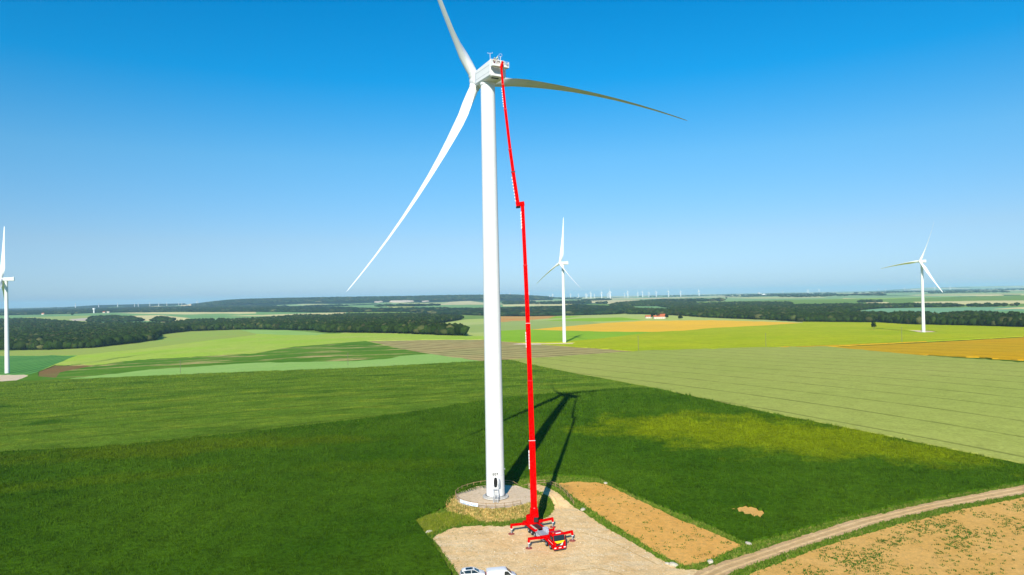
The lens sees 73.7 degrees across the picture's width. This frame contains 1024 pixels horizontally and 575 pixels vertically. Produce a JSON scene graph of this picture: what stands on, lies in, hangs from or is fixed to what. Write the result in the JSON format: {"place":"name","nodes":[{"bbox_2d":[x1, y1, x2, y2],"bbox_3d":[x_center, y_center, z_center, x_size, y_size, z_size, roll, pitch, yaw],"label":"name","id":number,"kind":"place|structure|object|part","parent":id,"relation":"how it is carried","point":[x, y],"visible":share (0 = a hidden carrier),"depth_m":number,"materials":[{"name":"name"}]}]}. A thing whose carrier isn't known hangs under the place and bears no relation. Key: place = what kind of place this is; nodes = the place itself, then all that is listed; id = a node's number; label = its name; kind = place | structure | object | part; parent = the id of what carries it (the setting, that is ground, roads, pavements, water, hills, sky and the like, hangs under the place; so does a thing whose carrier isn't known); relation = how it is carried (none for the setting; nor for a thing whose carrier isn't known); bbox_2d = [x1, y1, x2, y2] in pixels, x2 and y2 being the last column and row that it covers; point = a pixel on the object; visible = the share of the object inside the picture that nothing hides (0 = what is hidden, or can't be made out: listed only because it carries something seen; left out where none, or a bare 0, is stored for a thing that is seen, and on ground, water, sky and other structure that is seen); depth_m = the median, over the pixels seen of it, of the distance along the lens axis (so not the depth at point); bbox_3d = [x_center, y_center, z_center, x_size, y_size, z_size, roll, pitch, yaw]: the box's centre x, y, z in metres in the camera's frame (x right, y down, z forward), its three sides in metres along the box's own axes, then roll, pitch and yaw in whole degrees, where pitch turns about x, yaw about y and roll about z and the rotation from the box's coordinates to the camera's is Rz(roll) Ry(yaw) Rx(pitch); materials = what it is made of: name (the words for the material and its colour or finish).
{"place":"outdoors","nodes":[
{"label":"outdoors","id":0,"kind":"place"},
{"bbox_2d":[0,375,26,380],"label":"dirt pad","id":1,"kind":"object","parent":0,"point":[9,377],"visible":0.93,"depth_m":640.80,"materials":[{"name":"beige gravel"}]},
{"bbox_2d":[0,227,14,372],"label":"wind turbine","id":2,"kind":"object","parent":1,"relation":"on","point":[4,283],"visible":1,"depth_m":703.50,"materials":[{"name":"white paint"}]},
{"bbox_2d":[0,355,76,374],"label":"field","id":3,"kind":"structure","parent":0,"point":[23,365],"depth_m":858.68,"materials":[{"name":"green plant"}]},
{"bbox_2d":[38,365,88,377],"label":"field","id":4,"kind":"structure","parent":0,"point":[54,371],"depth_m":715.45,"materials":[{"name":"brown soil"}]},
{"bbox_2d":[24,316,102,321],"bbox_3d":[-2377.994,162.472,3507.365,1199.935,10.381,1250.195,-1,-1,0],"label":"field","id":5,"kind":"structure","parent":0,"point":[63,317],"depth_m":3789.49,"materials":[{"name":"plant"}]},
{"bbox_2d":[70,318,86,320],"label":"field","id":6,"kind":"structure","parent":0,"point":[81,319],"depth_m":3333.26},
{"bbox_2d":[0,330,255,355],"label":"field","id":7,"kind":"structure","parent":0,"point":[179,338],"depth_m":1199.29,"materials":[{"name":"green plant"}]},
{"bbox_2d":[74,303,186,307],"bbox_3d":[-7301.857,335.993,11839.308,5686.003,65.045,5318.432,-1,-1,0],"label":"hills","id":8,"kind":"structure","parent":0,"point":[125,305],"depth_m":9813.08,"materials":[{"name":"green plant"}]},
{"bbox_2d":[136,315,189,321],"bbox_3d":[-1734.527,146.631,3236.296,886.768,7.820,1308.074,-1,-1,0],"label":"field","id":9,"kind":"structure","parent":0,"point":[146,317],"depth_m":3397.23,"materials":[{"name":"beige plant"}]},
{"bbox_2d":[149,315,175,321],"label":"wood","id":10,"kind":"object","parent":9,"relation":"on","point":[160,318],"visible":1,"depth_m":2691.64,"materials":[{"name":"green plant"}]},
{"bbox_2d":[0,312,347,322],"bbox_3d":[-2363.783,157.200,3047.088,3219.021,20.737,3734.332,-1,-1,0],"label":"field","id":11,"kind":"structure","parent":0,"point":[103,314],"depth_m":4074.97,"materials":[{"name":"green plant"}]},
{"bbox_2d":[85,315,144,321],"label":"wood","id":12,"kind":"object","parent":11,"relation":"on","point":[113,318],"visible":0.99,"depth_m":2970.84,"materials":[{"name":"green plant"}]},
{"bbox_2d":[132,312,255,313],"bbox_3d":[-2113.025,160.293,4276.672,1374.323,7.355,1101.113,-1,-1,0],"label":"field","id":13,"kind":"structure","parent":0,"point":[195,313],"depth_m":4180.71,"materials":[{"name":"plant"}]},
{"bbox_2d":[164,314,255,318],"bbox_3d":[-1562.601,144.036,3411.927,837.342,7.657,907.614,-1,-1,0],"label":"field","id":14,"kind":"structure","parent":0,"point":[215,316],"depth_m":3478.08,"materials":[{"name":"green plant"}]},
{"bbox_2d":[13,341,426,380],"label":"field","id":15,"kind":"structure","parent":0,"point":[357,351],"depth_m":718.26,"materials":[{"name":"green plant"}]},
{"bbox_2d":[28,333,483,374],"bbox_3d":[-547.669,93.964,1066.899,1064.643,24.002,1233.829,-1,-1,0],"label":"field","id":16,"kind":"structure","parent":0,"point":[256,343],"depth_m":980.81,"materials":[{"name":"green plant"}]},
{"bbox_2d":[71,354,476,378],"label":"field","id":17,"kind":"structure","parent":0,"point":[398,360],"depth_m":592.76,"materials":[{"name":"green plant"}]},
{"bbox_2d":[243,330,324,334],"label":"field","id":18,"kind":"structure","parent":0,"point":[282,332],"depth_m":1414.93,"materials":[{"name":"green plant"}]},
{"bbox_2d":[240,312,345,315],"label":"field","id":19,"kind":"structure","parent":0,"point":[292,314],"depth_m":3547.04,"materials":[{"name":"green plant"}]},
{"bbox_2d":[0,360,677,467],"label":"field","id":20,"kind":"structure","parent":0,"point":[98,436],"depth_m":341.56,"materials":[{"name":"green plant"}]},
{"bbox_2d":[191,298,552,305],"bbox_3d":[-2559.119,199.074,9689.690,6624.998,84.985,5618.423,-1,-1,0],"label":"hills","id":21,"kind":"structure","parent":0,"point":[352,302],"depth_m":7205.50,"materials":[{"name":"green plant"}]},
{"bbox_2d":[195,294,549,305],"bbox_3d":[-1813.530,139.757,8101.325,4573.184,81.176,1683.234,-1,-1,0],"label":"woodland","id":22,"kind":"object","parent":21,"relation":"on","point":[348,299],"visible":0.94,"depth_m":7533.34,"materials":[{"name":"green plant"}]},
{"bbox_2d":[387,306,413,307],"bbox_3d":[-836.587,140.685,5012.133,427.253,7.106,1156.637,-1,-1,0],"label":"field","id":23,"kind":"structure","parent":0,"point":[399,306],"depth_m":4929.13,"materials":[{"name":"green plant"}]},
{"bbox_2d":[390,300,413,302],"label":"quarry face","id":24,"kind":"object","parent":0,"point":[402,301],"visible":0.78,"depth_m":7161.16},
{"bbox_2d":[323,304,533,307],"bbox_3d":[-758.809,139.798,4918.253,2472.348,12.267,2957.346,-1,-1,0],"label":"field","id":25,"kind":"structure","parent":0,"point":[449,306],"depth_m":4818.82,"materials":[{"name":"green plant"}]},
{"bbox_2d":[448,498,539,521],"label":"grass bank","id":26,"kind":"structure","parent":0,"point":[483,512],"depth_m":145.26,"materials":[{"name":"beige plant"}]},
{"bbox_2d":[455,485,530,508],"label":"turbine platform","id":27,"kind":"structure","parent":26,"relation":"on","point":[516,493],"depth_m":154.66,"materials":[{"name":"beige gravel"}]},
{"bbox_2d":[493,487,497,502],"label":"steel stairs","id":28,"kind":"structure","parent":27,"relation":"on","point":[494,496],"depth_m":150.90,"materials":[{"name":"grey metal"}]},
{"bbox_2d":[455,480,573,507],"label":"wooden fence","id":29,"kind":"object","parent":27,"relation":"on","point":[504,505],"visible":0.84,"depth_m":156.39,"materials":[{"name":"brown wood"}]},
{"bbox_2d":[460,499,477,506],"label":"banner","id":30,"kind":"object","parent":29,"relation":"attached to","point":[469,503],"visible":1,"depth_m":147.92,"materials":[{"name":"fabric"}]},
{"bbox_2d":[346,0,686,499],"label":"wind turbine","id":31,"kind":"object","parent":27,"relation":"on","point":[485,78],"visible":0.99,"depth_m":153.77,"materials":[{"name":"white paint"}]},
{"bbox_2d":[446,494,546,522],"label":"weeds","id":32,"kind":"object","parent":26,"relation":"on","point":[474,508],"visible":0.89,"depth_m":145.78,"materials":[{"name":"beige plant"}]},
{"bbox_2d":[369,340,628,360],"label":"field","id":33,"kind":"structure","parent":0,"point":[470,349],"depth_m":718.12,"materials":[{"name":"plant"}]},
{"bbox_2d":[0,387,1023,574],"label":"field","id":34,"kind":"structure","parent":0,"point":[362,554],"depth_m":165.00,"materials":[{"name":"green plant"}]},
{"bbox_2d":[733,506,763,516],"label":"bare soil patch","id":35,"kind":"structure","parent":34,"relation":"in","point":[749,510],"depth_m":146.09,"materials":[{"name":"soil"}]},
{"bbox_2d":[0,286,1023,314],"bbox_3d":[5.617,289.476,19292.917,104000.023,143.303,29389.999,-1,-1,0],"label":"farmland","id":36,"kind":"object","parent":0,"point":[762,298],"visible":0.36,"depth_m":6885.49,"materials":[{"name":"green plant"}]},
{"bbox_2d":[0,304,629,315],"bbox_3d":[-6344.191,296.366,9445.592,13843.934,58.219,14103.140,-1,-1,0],"label":"wood","id":37,"kind":"object","parent":36,"relation":"on","point":[577,309],"visible":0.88,"depth_m":3922.07,"materials":[{"name":"green plant"}]},
{"bbox_2d":[501,300,535,303],"bbox_3d":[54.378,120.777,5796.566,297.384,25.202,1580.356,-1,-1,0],"label":"wood","id":38,"kind":"object","parent":36,"relation":"on","point":[514,302],"visible":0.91,"depth_m":5156.06,"materials":[{"name":"green plant"}]},
{"bbox_2d":[53,288,1023,311],"bbox_3d":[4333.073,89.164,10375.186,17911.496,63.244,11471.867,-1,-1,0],"label":"woodland","id":39,"kind":"object","parent":36,"relation":"on","point":[819,294],"visible":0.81,"depth_m":6868.98,"materials":[{"name":"green plant"}]},
{"bbox_2d":[534,300,591,303],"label":"wood","id":40,"kind":"object","parent":36,"relation":"on","point":[566,302],"visible":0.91,"depth_m":4870.74,"materials":[{"name":"green plant"}]},
{"bbox_2d":[0,295,1023,350],"bbox_3d":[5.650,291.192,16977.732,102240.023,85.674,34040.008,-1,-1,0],"label":"ground","id":41,"kind":"structure","parent":0,"point":[931,299],"depth_m":3670.75,"materials":[{"name":"green plant"}]},
{"bbox_2d":[0,312,469,349],"bbox_3d":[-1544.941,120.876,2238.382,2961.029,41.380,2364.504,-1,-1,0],"label":"wood","id":42,"kind":"object","parent":41,"relation":"on","point":[35,333],"visible":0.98,"depth_m":1575.22,"materials":[{"name":"green plant"}]},
{"bbox_2d":[658,298,695,301],"bbox_3d":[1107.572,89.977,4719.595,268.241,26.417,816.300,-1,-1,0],"label":"wood","id":43,"kind":"object","parent":41,"relation":"on","point":[662,299],"visible":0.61,"depth_m":4538.57,"materials":[{"name":"green plant"}]},
{"bbox_2d":[608,299,1019,321],"bbox_3d":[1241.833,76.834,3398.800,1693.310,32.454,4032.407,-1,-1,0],"label":"wood","id":44,"kind":"object","parent":41,"relation":"on","point":[814,312],"visible":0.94,"depth_m":2192.50,"materials":[{"name":"green plant"}]},
{"bbox_2d":[857,299,882,301],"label":"wood","id":45,"kind":"object","parent":41,"relation":"on","point":[871,300],"visible":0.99,"depth_m":3574.08,"materials":[{"name":"green plant"}]},
{"bbox_2d":[878,310,1023,326],"bbox_3d":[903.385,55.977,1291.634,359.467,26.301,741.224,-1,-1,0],"label":"wood","id":46,"kind":"object","parent":41,"relation":"on","point":[989,318],"visible":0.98,"depth_m":1221.38,"materials":[{"name":"green plant"}]},
{"bbox_2d":[0,0,1023,307],"label":"sky","id":47,"kind":"structure","parent":0,"point":[152,151],"materials":[{"name":"blue"}]},
{"bbox_2d":[501,316,553,321],"bbox_3d":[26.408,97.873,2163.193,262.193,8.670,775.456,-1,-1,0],"label":"field","id":48,"kind":"structure","parent":0,"point":[511,318],"depth_m":2212.41,"materials":[{"name":"plant"}]},
{"bbox_2d":[466,321,597,332],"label":"field","id":49,"kind":"structure","parent":0,"point":[512,325],"depth_m":1503.97,"materials":[{"name":"green plant"}]},
{"bbox_2d":[503,304,566,305],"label":"field","id":50,"kind":"structure","parent":0,"point":[537,305],"depth_m":4473.71,"materials":[{"name":"plant"}]},
{"bbox_2d":[517,343,572,344],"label":"field","id":51,"kind":"structure","parent":0,"point":[541,343],"depth_m":803.58,"materials":[{"name":"beige soil"}]},
{"bbox_2d":[549,316,579,318],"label":"field","id":52,"kind":"structure","parent":0,"point":[561,317],"depth_m":2222.80,"materials":[{"name":"green plant"}]},
{"bbox_2d":[433,484,697,574],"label":"gravel pad","id":53,"kind":"object","parent":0,"point":[565,564],"visible":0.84,"depth_m":125.83,"materials":[{"name":"gravel"}]},
{"bbox_2d":[439,530,492,572],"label":"weeds","id":54,"kind":"object","parent":53,"relation":"on","point":[464,547],"visible":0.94,"depth_m":129.18,"materials":[{"name":"green plant"}]},
{"bbox_2d":[460,567,484,574],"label":"parked car","id":55,"kind":"object","parent":53,"relation":"on","point":[470,571],"visible":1,"depth_m":113.89,"materials":[{"name":"white paint"}]},
{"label":"windows","id":56,"kind":"part","parent":55,"relation":"part of","materials":[{"name":"black glass"}]},
{"bbox_2d":[486,566,515,574],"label":"parked van","id":57,"kind":"object","parent":53,"relation":"on","point":[502,570],"visible":1,"depth_m":112.43,"materials":[{"name":"white paint"}]},
{"bbox_2d":[496,538,543,574],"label":"tyre track","id":58,"kind":"structure","parent":53,"relation":"on","point":[520,557],"depth_m":123.01,"materials":[{"name":"beige soil"}]},
{"bbox_2d":[490,60,575,550],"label":"boom lift truck","id":59,"kind":"object","parent":53,"relation":"on","point":[553,539],"visible":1,"depth_m":139.18,"materials":[{"name":"red metal"}]},
{"bbox_2d":[522,549,611,560],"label":"tyre track","id":60,"kind":"structure","parent":53,"relation":"on","point":[567,556],"depth_m":123.01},
{"bbox_2d":[539,491,614,574],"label":"tyre track","id":61,"kind":"structure","parent":53,"relation":"on","point":[572,543],"depth_m":128.65,"materials":[{"name":"beige soil"}]},
{"bbox_2d":[540,488,644,574],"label":"tyre track","id":62,"kind":"structure","parent":53,"relation":"on","point":[572,525],"depth_m":132.81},
{"bbox_2d":[575,568,622,574],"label":"tyre track","id":63,"kind":"structure","parent":53,"relation":"on","point":[602,569],"depth_m":116.49,"materials":[{"name":"beige gravel"}]},
{"bbox_2d":[578,563,638,574],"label":"tyre track","id":64,"kind":"structure","parent":53,"relation":"on","point":[611,565],"depth_m":118.34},
{"bbox_2d":[582,532,657,564],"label":"tyre track","id":65,"kind":"structure","parent":53,"relation":"on","point":[623,547],"depth_m":126.38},
{"bbox_2d":[346,313,802,335],"bbox_3d":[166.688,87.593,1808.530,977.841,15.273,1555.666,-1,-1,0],"label":"field","id":66,"kind":"structure","parent":0,"point":[641,317],"depth_m":1781.35,"materials":[{"name":"green plant"}]},
{"bbox_2d":[653,315,664,318],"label":"house","id":67,"kind":"structure","parent":66,"relation":"on","point":[659,317],"depth_m":1796.68,"materials":[{"name":"white tile"}]},
{"bbox_2d":[501,329,649,341],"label":"field","id":68,"kind":"structure","parent":0,"point":[536,335],"depth_m":1025.62,"materials":[{"name":"green plant"}]},
{"bbox_2d":[545,317,639,320],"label":"field","id":69,"kind":"structure","parent":0,"point":[604,319],"depth_m":1803.67,"materials":[{"name":"plant"}]},
{"bbox_2d":[559,482,739,565],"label":"field","id":70,"kind":"structure","parent":0,"point":[635,525],"depth_m":138.16,"materials":[{"name":"soil"}]},
{"bbox_2d":[566,484,731,566],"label":"weeds","id":71,"kind":"object","parent":70,"relation":"on","point":[660,529],"visible":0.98,"depth_m":132.47,"materials":[{"name":"green plant"}]},
{"bbox_2d":[634,306,664,307],"bbox_3d":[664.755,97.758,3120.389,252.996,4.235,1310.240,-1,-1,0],"label":"field","id":72,"kind":"structure","parent":0,"point":[649,306],"depth_m":3691.15,"materials":[{"name":"green plant"}]},
{"bbox_2d":[531,320,793,331],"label":"field","id":73,"kind":"structure","parent":0,"point":[656,326],"depth_m":1379.61,"materials":[{"name":"plant"}]},
{"bbox_2d":[421,475,1023,574],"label":"grass verge","id":74,"kind":"object","parent":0,"point":[701,563],"depth_m":134.72,"materials":[{"name":"green plant"}]},
{"bbox_2d":[538,494,553,518],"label":"grass","id":75,"kind":"structure","parent":74,"relation":"on","point":[543,508],"depth_m":149.93,"materials":[{"name":"green plant"}]},
{"bbox_2d":[669,562,677,566],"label":"boulder","id":76,"kind":"object","parent":74,"relation":"on","point":[673,564],"visible":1,"depth_m":117.51,"materials":[{"name":"stone"}]},
{"bbox_2d":[509,346,1023,463],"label":"field","id":77,"kind":"structure","parent":0,"point":[970,405],"depth_m":320.03,"materials":[{"name":"green plant"}]},
{"bbox_2d":[515,321,1023,350],"bbox_3d":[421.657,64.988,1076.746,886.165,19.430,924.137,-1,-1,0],"label":"field","id":78,"kind":"structure","parent":0,"point":[808,333],"depth_m":843.50,"materials":[{"name":"plant"}]},
{"bbox_2d":[538,218,578,341],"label":"wind turbine","id":79,"kind":"object","parent":78,"relation":"on","point":[561,264],"visible":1,"depth_m":812.89,"materials":[{"name":"white paint"}]},
{"bbox_2d":[881,223,941,331],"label":"wind turbine","id":80,"kind":"object","parent":78,"relation":"on","point":[921,262],"visible":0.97,"depth_m":909.31,"materials":[{"name":"white paint"}]},
{"bbox_2d":[694,485,1023,574],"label":"dirt track","id":81,"kind":"structure","parent":0,"point":[703,570],"depth_m":133.75,"materials":[{"name":"beige soil"}]},
{"bbox_2d":[708,489,1023,574],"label":"tyre track","id":82,"kind":"structure","parent":81,"relation":"on","point":[845,528],"depth_m":133.36,"materials":[{"name":"beige soil"}]},
{"bbox_2d":[715,491,1022,574],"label":"tyre track","id":83,"kind":"structure","parent":81,"relation":"on","point":[733,567],"depth_m":132.77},
{"bbox_2d":[750,497,1023,574],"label":"field","id":84,"kind":"structure","parent":0,"point":[918,555],"depth_m":122.42,"materials":[{"name":"soil"}]},
{"bbox_2d":[757,497,1023,574],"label":"weeds","id":85,"kind":"object","parent":84,"relation":"on","point":[919,534],"visible":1,"depth_m":124.18,"materials":[{"name":"green plant"}]},
{"bbox_2d":[783,337,1023,360],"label":"field","id":86,"kind":"structure","parent":0,"point":[1007,348],"depth_m":556.41,"materials":[{"name":"plant"}]},
{"bbox_2d":[862,307,1023,312],"bbox_3d":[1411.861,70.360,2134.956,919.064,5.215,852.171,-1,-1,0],"label":"field","id":87,"kind":"structure","parent":0,"point":[936,310],"depth_m":2216.72,"materials":[{"name":"green plant"}]},
{"bbox_2d":[915,300,1023,304],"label":"field","id":88,"kind":"structure","parent":0,"point":[992,302],"depth_m":3127.93,"materials":[{"name":"green plant"}]},
{"bbox_2d":[926,355,1023,361],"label":"field","id":89,"kind":"structure","parent":0,"point":[980,358],"depth_m":451.08,"materials":[{"name":"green plant"}]},
{"bbox_2d":[1001,307,1023,308],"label":"field","id":90,"kind":"structure","parent":0,"point":[1014,308],"depth_m":2213.10,"materials":[{"name":"beige plant"}]},
{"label":"field","id":91,"kind":"structure","parent":0,"visible":0},
{"bbox_2d":[416,510,476,534],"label":"grass","id":92,"kind":"structure","parent":91,"relation":"on","point":[434,522],"depth_m":142.82,"materials":[{"name":"plant"}]}
]}

